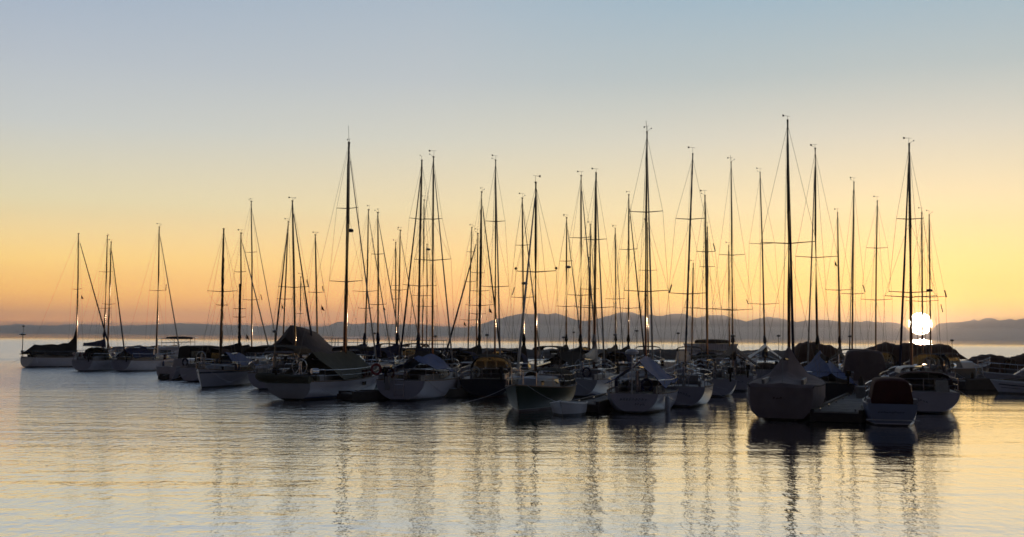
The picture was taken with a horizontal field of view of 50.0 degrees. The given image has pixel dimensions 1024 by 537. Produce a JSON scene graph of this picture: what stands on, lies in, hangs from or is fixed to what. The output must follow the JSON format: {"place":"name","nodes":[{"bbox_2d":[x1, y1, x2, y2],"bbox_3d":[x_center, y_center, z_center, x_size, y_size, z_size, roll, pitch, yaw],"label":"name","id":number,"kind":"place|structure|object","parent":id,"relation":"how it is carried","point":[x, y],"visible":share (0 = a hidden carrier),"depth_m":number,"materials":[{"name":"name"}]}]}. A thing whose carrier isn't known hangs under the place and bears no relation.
{"place":"outdoors","nodes":[
{"label":"outdoors","id":0,"kind":"place"},
{"bbox_2d":[0,333,1023,536],"bbox_3d":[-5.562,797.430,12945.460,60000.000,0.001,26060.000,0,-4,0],"label":"water","id":1,"kind":"structure","parent":0,"point":[112,453],"depth_m":29.23,"materials":[{"name":"grey liquid"}]},
{"bbox_2d":[10,233,110,366],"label":"sailboat","id":2,"kind":"object","parent":1,"relation":"on","point":[52,355],"visible":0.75,"depth_m":109.15,"materials":[{"name":"white wood"}]},
{"bbox_2d":[56,239,125,370],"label":"sailboat","id":3,"kind":"object","parent":1,"relation":"on","point":[93,358],"visible":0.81,"depth_m":99.29,"materials":[{"name":"white wood"}]},
{"bbox_2d":[77,233,125,354],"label":"sailboat","id":4,"kind":"object","parent":1,"relation":"on","point":[102,343],"visible":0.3,"depth_m":117.45,"materials":[{"name":"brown wood"}]},
{"bbox_2d":[101,223,179,371],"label":"sailboat","id":5,"kind":"object","parent":1,"relation":"on","point":[144,358],"visible":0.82,"depth_m":99.66,"materials":[{"name":"white wood"}]},
{"bbox_2d":[158,374,182,379],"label":"floating dock","id":6,"kind":"object","parent":1,"relation":"on","point":[163,377],"visible":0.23,"depth_m":80.42,"materials":[{"name":"brown wood"}]},
{"bbox_2d":[153,336,197,355],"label":"motor cruiser","id":7,"kind":"object","parent":1,"relation":"on","point":[163,349],"visible":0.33,"depth_m":107.92,"materials":[{"name":"plastic"}]},
{"bbox_2d":[156,358,195,379],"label":"launch","id":8,"kind":"object","parent":1,"relation":"on","point":[176,365],"visible":0.28,"depth_m":80.97,"materials":[{"name":"plastic"}]},
{"bbox_2d":[164,345,218,365],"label":"motor cruiser","id":9,"kind":"object","parent":1,"relation":"on","point":[188,351],"visible":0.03,"depth_m":92.51,"materials":[{"name":"plastic"}]},
{"bbox_2d":[161,228,258,387],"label":"sailboat","id":10,"kind":"object","parent":1,"relation":"on","point":[220,371],"visible":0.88,"depth_m":71.67,"materials":[{"name":"white plastic"}]},
{"bbox_2d":[166,229,272,381],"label":"sailboat","id":11,"kind":"object","parent":1,"relation":"on","point":[212,354],"visible":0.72,"depth_m":81.20,"materials":[{"name":"white wood"}]},
{"bbox_2d":[216,198,280,361],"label":"sailboat","id":12,"kind":"object","parent":1,"relation":"on","point":[252,355],"visible":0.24,"depth_m":92.50,"materials":[{"name":"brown wood"}]},
{"bbox_2d":[226,196,312,389],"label":"sailboat","id":13,"kind":"object","parent":1,"relation":"on","point":[254,381],"visible":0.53,"depth_m":70.91,"materials":[{"name":"white plastic"}]},
{"bbox_2d":[266,218,304,364],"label":"sailboat","id":14,"kind":"object","parent":1,"relation":"on","point":[282,359],"visible":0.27,"depth_m":90.51,"materials":[{"name":"white wood"}]},
{"bbox_2d":[271,273,308,358],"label":"sailboat","id":15,"kind":"object","parent":1,"relation":"on","point":[305,356],"visible":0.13,"depth_m":104.44,"materials":[{"name":"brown wood"}]},
{"bbox_2d":[257,232,340,364],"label":"sailboat","id":16,"kind":"object","parent":1,"relation":"on","point":[315,338],"visible":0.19,"depth_m":75.88,"materials":[{"name":"wood"}]},
{"bbox_2d":[237,126,379,400],"bbox_3d":[-9.849,-0.369,62.187,5.410,16.014,12.287,-1,-4,16],"label":"sailboat","id":17,"kind":"object","parent":1,"relation":"on","point":[344,369],"visible":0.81,"depth_m":60.41,"materials":[{"name":"white wood"}]},
{"bbox_2d":[255,373,319,383],"bbox_3d":[-11.640,5.627,56.391,3.179,0.508,1.500,0,-4,14],"label":"inflatable dinghy","id":18,"kind":"object","parent":17,"relation":"on","point":[278,378],"visible":0.99,"depth_m":55.74,"materials":[{"name":"black rubber"}]},
{"bbox_2d":[370,363,381,374],"bbox_3d":[-7.063,5.238,57.122,0.640,0.640,0.140,0,-4,13],"label":"lifebuoy","id":19,"kind":"object","parent":17,"relation":"attached to","point":[379,366],"visible":1,"depth_m":57.06,"materials":[{"name":"plastic"}]},
{"bbox_2d":[323,338,367,358],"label":"motor cruiser","id":20,"kind":"object","parent":1,"relation":"on","point":[338,342],"visible":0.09,"depth_m":94.48,"materials":[{"name":"plastic"}]},
{"bbox_2d":[331,205,389,360],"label":"sailboat","id":21,"kind":"object","parent":1,"relation":"on","point":[364,337],"visible":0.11,"depth_m":86.53,"materials":[{"name":"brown wood"}]},
{"bbox_2d":[332,209,404,385],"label":"sailboat","id":22,"kind":"object","parent":1,"relation":"on","point":[368,350],"visible":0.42,"depth_m":76.15,"materials":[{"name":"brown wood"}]},
{"bbox_2d":[374,239,405,360],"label":"sailboat","id":23,"kind":"object","parent":1,"relation":"on","point":[395,326],"visible":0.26,"depth_m":100.29,"materials":[{"name":"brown wood"}]},
{"bbox_2d":[363,227,420,364],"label":"sailboat","id":24,"kind":"object","parent":1,"relation":"on","point":[386,352],"visible":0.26,"depth_m":83.85,"materials":[{"name":"plastic"}]},
{"bbox_2d":[337,387,472,400],"bbox_3d":[-4.979,6.950,59.854,9.640,0.786,1.480,3,-5,-40],"label":"floating dock","id":25,"kind":"object","parent":1,"relation":"on","point":[363,395],"visible":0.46,"depth_m":57.20,"materials":[{"name":"brown wood"}]},
{"bbox_2d":[353,150,463,400],"bbox_3d":[-4.638,0.383,62.194,5.111,14.586,10.709,0,-4,13],"label":"sailboat","id":26,"kind":"object","parent":1,"relation":"on","point":[439,379],"visible":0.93,"depth_m":59.58,"materials":[{"name":"white wood"}]},
{"bbox_2d":[380,340,448,360],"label":"motor cruiser","id":27,"kind":"object","parent":1,"relation":"on","point":[440,349],"visible":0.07,"depth_m":97.11,"materials":[{"name":"blue paint"}]},
{"bbox_2d":[398,195,437,360],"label":"sailboat","id":28,"kind":"object","parent":1,"relation":"on","point":[407,352],"visible":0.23,"depth_m":92.25,"materials":[{"name":"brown wood"}]},
{"bbox_2d":[402,244,440,352],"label":"sailboat","id":29,"kind":"object","parent":1,"relation":"on","point":[427,345],"visible":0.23,"depth_m":104.20,"materials":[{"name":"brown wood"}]},
{"bbox_2d":[394,155,464,375],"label":"sailboat","id":30,"kind":"object","parent":1,"relation":"on","point":[420,351],"visible":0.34,"depth_m":74.40,"materials":[{"name":"white plastic"}]},
{"bbox_2d":[108,345,785,360],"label":"breakwater","id":31,"kind":"object","parent":1,"relation":"in","point":[548,355],"visible":0.11,"depth_m":165.45,"materials":[{"name":"black stone"}]},
{"bbox_2d":[443,224,485,357],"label":"sailboat","id":32,"kind":"object","parent":1,"relation":"on","point":[455,349],"visible":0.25,"depth_m":98.14,"materials":[{"name":"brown wood"}]},
{"bbox_2d":[434,187,498,375],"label":"sailboat","id":33,"kind":"object","parent":1,"relation":"on","point":[459,356],"visible":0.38,"depth_m":78.04,"materials":[{"name":"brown wood"}]},
{"bbox_2d":[456,155,522,396],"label":"sailboat","id":34,"kind":"object","parent":1,"relation":"on","point":[483,381],"visible":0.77,"depth_m":63.56,"materials":[{"name":"blue paint"}]},
{"bbox_2d":[476,361,505,367],"bbox_3d":[-1.216,5.556,63.521,1.830,0.450,0.030,0,-4,4],"label":"rear window","id":35,"kind":"structure","parent":34,"relation":"in","point":[480,364],"depth_m":63.52,"materials":[{"name":"brown glass"}]},
{"bbox_2d":[442,228,537,363],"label":"sailboat","id":36,"kind":"object","parent":1,"relation":"on","point":[489,351],"visible":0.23,"depth_m":84.40,"materials":[{"name":"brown wood"}]},
{"bbox_2d":[485,193,546,376],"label":"sailboat","id":37,"kind":"object","parent":1,"relation":"on","point":[526,366],"visible":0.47,"depth_m":77.97,"materials":[{"name":"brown wood"}]},
{"bbox_2d":[462,175,601,411],"bbox_3d":[1.278,1.332,53.324,4.787,11.688,10.104,0,-4,13],"label":"sailboat","id":38,"kind":"object","parent":1,"relation":"on","point":[532,390],"visible":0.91,"depth_m":51.49,"materials":[{"name":"green paint"}]},
{"bbox_2d":[530,214,581,373],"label":"sailboat","id":39,"kind":"object","parent":1,"relation":"on","point":[565,347],"visible":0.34,"depth_m":86.04,"materials":[{"name":"white plastic"}]},
{"bbox_2d":[550,400,587,415],"bbox_3d":[2.414,6.258,47.603,1.557,1.170,2.986,-1,-4,15],"label":"dinghy","id":40,"kind":"object","parent":1,"relation":"on","point":[569,408],"visible":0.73,"depth_m":46.83,"materials":[{"name":"plastic"}]},
{"bbox_2d":[562,221,602,366],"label":"sailboat","id":41,"kind":"object","parent":1,"relation":"on","point":[587,351],"visible":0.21,"depth_m":92.17,"materials":[{"name":"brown wood"}]},
{"bbox_2d":[539,171,630,379],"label":"sailboat","id":42,"kind":"object","parent":1,"relation":"on","point":[563,357],"visible":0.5,"depth_m":72.61,"materials":[{"name":"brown wood"}]},
{"bbox_2d":[572,257,598,359],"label":"sailboat","id":43,"kind":"object","parent":1,"relation":"on","point":[585,348],"visible":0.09,"depth_m":109.84,"materials":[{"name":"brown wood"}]},
{"bbox_2d":[561,168,625,396],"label":"sailboat","id":44,"kind":"object","parent":1,"relation":"on","point":[594,379],"visible":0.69,"depth_m":66.07,"materials":[{"name":"white wood"}]},
{"bbox_2d":[571,393,634,412],"bbox_3d":[4.872,6.678,54.456,1.380,0.806,11.640,-1,-4,17],"label":"floating dock","id":45,"kind":"object","parent":1,"relation":"on","point":[601,404],"visible":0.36,"depth_m":50.08,"materials":[{"name":"brown wood"}]},
{"bbox_2d":[597,225,627,365],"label":"sailboat","id":46,"kind":"object","parent":1,"relation":"on","point":[600,355],"visible":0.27,"depth_m":96.08,"materials":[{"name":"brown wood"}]},
{"bbox_2d":[615,362,619,384],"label":"mooring pile","id":47,"kind":"object","parent":1,"relation":"in","point":[617,367],"visible":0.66,"depth_m":69.64,"materials":[{"name":"brown wood"}]},
{"bbox_2d":[591,191,670,384],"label":"sailboat","id":48,"kind":"object","parent":1,"relation":"on","point":[617,355],"visible":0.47,"depth_m":80.79,"materials":[{"name":"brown wood"}]},
{"bbox_2d":[588,124,691,412],"bbox_3d":[6.540,-0.125,54.197,5.110,14.777,10.901,0,-4,12],"label":"sailboat","id":49,"kind":"object","parent":1,"relation":"on","point":[649,395],"visible":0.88,"depth_m":51.39,"materials":[{"name":"white wood"}]},
{"bbox_2d":[665,392,669,412],"bbox_3d":[7.026,6.058,49.560,0.240,0.940,0.228,0,-4,0],"label":"fender","id":50,"kind":"object","parent":49,"relation":"attached to","point":[667,405],"visible":0.91,"depth_m":49.46,"materials":[{"name":"plastic"}]},
{"bbox_2d":[633,218,671,375],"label":"sailboat","id":51,"kind":"object","parent":1,"relation":"on","point":[662,362],"visible":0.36,"depth_m":90.47,"materials":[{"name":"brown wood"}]},
{"bbox_2d":[668,260,705,373],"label":"sailboat","id":52,"kind":"object","parent":1,"relation":"on","point":[689,346],"visible":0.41,"depth_m":88.63,"materials":[{"name":"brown wood"}]},
{"bbox_2d":[661,146,730,406],"bbox_3d":[9.196,0.429,58.655,4.786,14.253,10.137,0,-4,9],"label":"sailboat","id":53,"kind":"object","parent":1,"relation":"on","point":[694,390],"visible":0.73,"depth_m":56.23,"materials":[{"name":"white plastic"}]},
{"bbox_2d":[688,222,724,372],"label":"sailboat","id":54,"kind":"object","parent":1,"relation":"on","point":[700,362],"visible":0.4,"depth_m":83.47,"materials":[{"name":"white wood"}]},
{"bbox_2d":[665,339,758,374],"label":"motor yacht","id":55,"kind":"object","parent":1,"relation":"on","point":[711,344],"visible":0.32,"depth_m":95.14,"materials":[{"name":"plastic"}]},
{"bbox_2d":[687,190,746,396],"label":"sailboat","id":56,"kind":"object","parent":1,"relation":"on","point":[721,378],"visible":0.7,"depth_m":65.24,"materials":[{"name":"white plastic"}]},
{"bbox_2d":[717,242,747,367],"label":"sailboat","id":57,"kind":"object","parent":1,"relation":"on","point":[729,293],"visible":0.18,"depth_m":89.88,"materials":[{"name":"wood"}]},
{"bbox_2d":[712,155,759,390],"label":"sailboat","id":58,"kind":"object","parent":1,"relation":"on","point":[745,375],"visible":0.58,"depth_m":73.30,"materials":[{"name":"white wood"}]},
{"bbox_2d":[746,168,781,378],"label":"sailboat","id":59,"kind":"object","parent":1,"relation":"on","point":[767,368],"visible":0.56,"depth_m":86.53,"materials":[{"name":"white wood"}]},
{"bbox_2d":[747,114,825,419],"bbox_3d":[12.588,-0.111,50.227,3.348,14.348,10.149,-1,-4,17],"label":"sailboat","id":60,"kind":"object","parent":1,"relation":"on","point":[788,387],"visible":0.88,"depth_m":46.70,"materials":[{"name":"white plastic"}]},
{"bbox_2d":[794,341,843,365],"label":"covered boat","id":61,"kind":"object","parent":1,"relation":"on","point":[828,351],"visible":0.3,"depth_m":94.36,"materials":[{"name":"brown fabric"}]},
{"bbox_2d":[795,144,857,401],"bbox_3d":[17.743,0.245,63.566,4.848,15.342,10.337,0,-4,7],"label":"sailboat","id":62,"kind":"object","parent":1,"relation":"on","point":[831,374],"visible":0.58,"depth_m":61.83,"materials":[{"name":"blue paint"}]},
{"bbox_2d":[810,389,865,422],"bbox_3d":[17.563,6.797,55.126,2.030,0.826,23.640,-1,-4,22],"label":"floating dock","id":63,"kind":"object","parent":1,"relation":"on","point":[846,408],"visible":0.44,"depth_m":44.75,"materials":[{"name":"grey wood"}]},
{"bbox_2d":[855,386,869,397],"bbox_3d":[17.671,6.211,55.231,0.660,0.570,1.060,-1,-4,23],"label":"dock box","id":64,"kind":"object","parent":63,"relation":"on","point":[860,391],"visible":0.68,"depth_m":54.80,"materials":[{"name":"paint"}]},
{"bbox_2d":[823,208,855,368],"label":"sailboat","id":65,"kind":"object","parent":1,"relation":"on","point":[839,321],"visible":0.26,"depth_m":83.97,"materials":[{"name":"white wood"}]},
{"bbox_2d":[834,177,868,367],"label":"sailboat","id":66,"kind":"object","parent":1,"relation":"on","point":[852,269],"visible":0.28,"depth_m":80.06,"materials":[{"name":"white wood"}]},
{"bbox_2d":[858,376,863,385],"bbox_3d":[18.339,6.620,57.711,0.340,1.911,0.320,0,-4,0],"label":"mooring pile","id":67,"kind":"object","parent":1,"relation":"in","point":[860,381],"visible":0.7,"depth_m":57.67,"materials":[{"name":"black"}]},
{"bbox_2d":[839,349,887,388],"bbox_3d":[21.160,6.491,66.158,2.956,3.238,8.594,-1,-4,16],"label":"motor cruiser","id":68,"kind":"object","parent":1,"relation":"on","point":[867,365],"visible":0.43,"depth_m":62.75,"materials":[{"name":"plastic"}]},
{"bbox_2d":[860,196,902,376],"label":"sailboat","id":69,"kind":"object","parent":1,"relation":"on","point":[893,361],"visible":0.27,"depth_m":87.72,"materials":[{"name":"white wood"}]},
{"bbox_2d":[862,375,919,425],"bbox_3d":[15.629,5.650,45.532,2.107,2.314,5.735,-1,-4,16],"label":"motorboat","id":70,"kind":"object","parent":1,"relation":"on","point":[889,401],"visible":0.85,"depth_m":43.06,"materials":[{"name":"blue paint"}]},
{"bbox_2d":[866,342,966,369],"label":"covered boat","id":71,"kind":"object","parent":1,"relation":"on","point":[890,347],"visible":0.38,"depth_m":98.21,"materials":[{"name":"brown fabric"}]},
{"bbox_2d":[903,207,961,381],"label":"sailboat","id":72,"kind":"object","parent":1,"relation":"on","point":[922,358],"visible":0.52,"depth_m":78.33,"materials":[{"name":"white wood"}]},
{"bbox_2d":[879,137,992,412],"bbox_3d":[20.220,0.291,55.527,5.210,14.299,10.911,0,-4,12],"label":"sailboat","id":73,"kind":"object","parent":1,"relation":"on","point":[934,392],"visible":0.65,"depth_m":54.09,"materials":[{"name":"white wood"}]},
{"bbox_2d":[914,210,963,377],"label":"sailboat","id":74,"kind":"object","parent":1,"relation":"on","point":[946,361],"visible":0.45,"depth_m":83.59,"materials":[{"name":"white wood"}]},
{"bbox_2d":[937,353,990,377],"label":"motorboat","id":75,"kind":"object","parent":1,"relation":"on","point":[964,368],"visible":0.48,"depth_m":90.52,"materials":[{"name":"white paint"}]},
{"bbox_2d":[951,378,1023,389],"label":"floating dock","id":76,"kind":"object","parent":1,"relation":"on","point":[976,384],"visible":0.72,"depth_m":73.40,"materials":[{"name":"grey wood"}]},
{"bbox_2d":[966,354,1009,372],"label":"covered boat","id":77,"kind":"object","parent":1,"relation":"on","point":[994,359],"visible":0.34,"depth_m":96.43,"materials":[{"name":"brown fabric"}]},
{"bbox_2d":[981,361,1023,377],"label":"motor cruiser","id":78,"kind":"object","parent":1,"relation":"on","point":[1017,374],"visible":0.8,"depth_m":78.76,"materials":[{"name":"plastic"}]},
{"bbox_2d":[990,379,1023,393],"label":"runabout","id":79,"kind":"object","parent":1,"relation":"on","point":[1009,387],"visible":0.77,"depth_m":68.77,"materials":[{"name":"plastic"}]},
{"bbox_2d":[1002,353,1023,373],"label":"covered boat","id":80,"kind":"object","parent":1,"relation":"on","point":[1017,359],"visible":0.64,"depth_m":94.26,"materials":[{"name":"brown fabric"}]},
{"bbox_2d":[0,312,1023,339],"bbox_3d":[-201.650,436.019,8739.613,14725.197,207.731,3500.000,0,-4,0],"label":"hills","id":81,"kind":"structure","parent":0,"point":[993,329],"depth_m":7865.85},
{"bbox_2d":[0,0,1023,334],"label":"sky","id":82,"kind":"structure","parent":0,"point":[120,119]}
]}

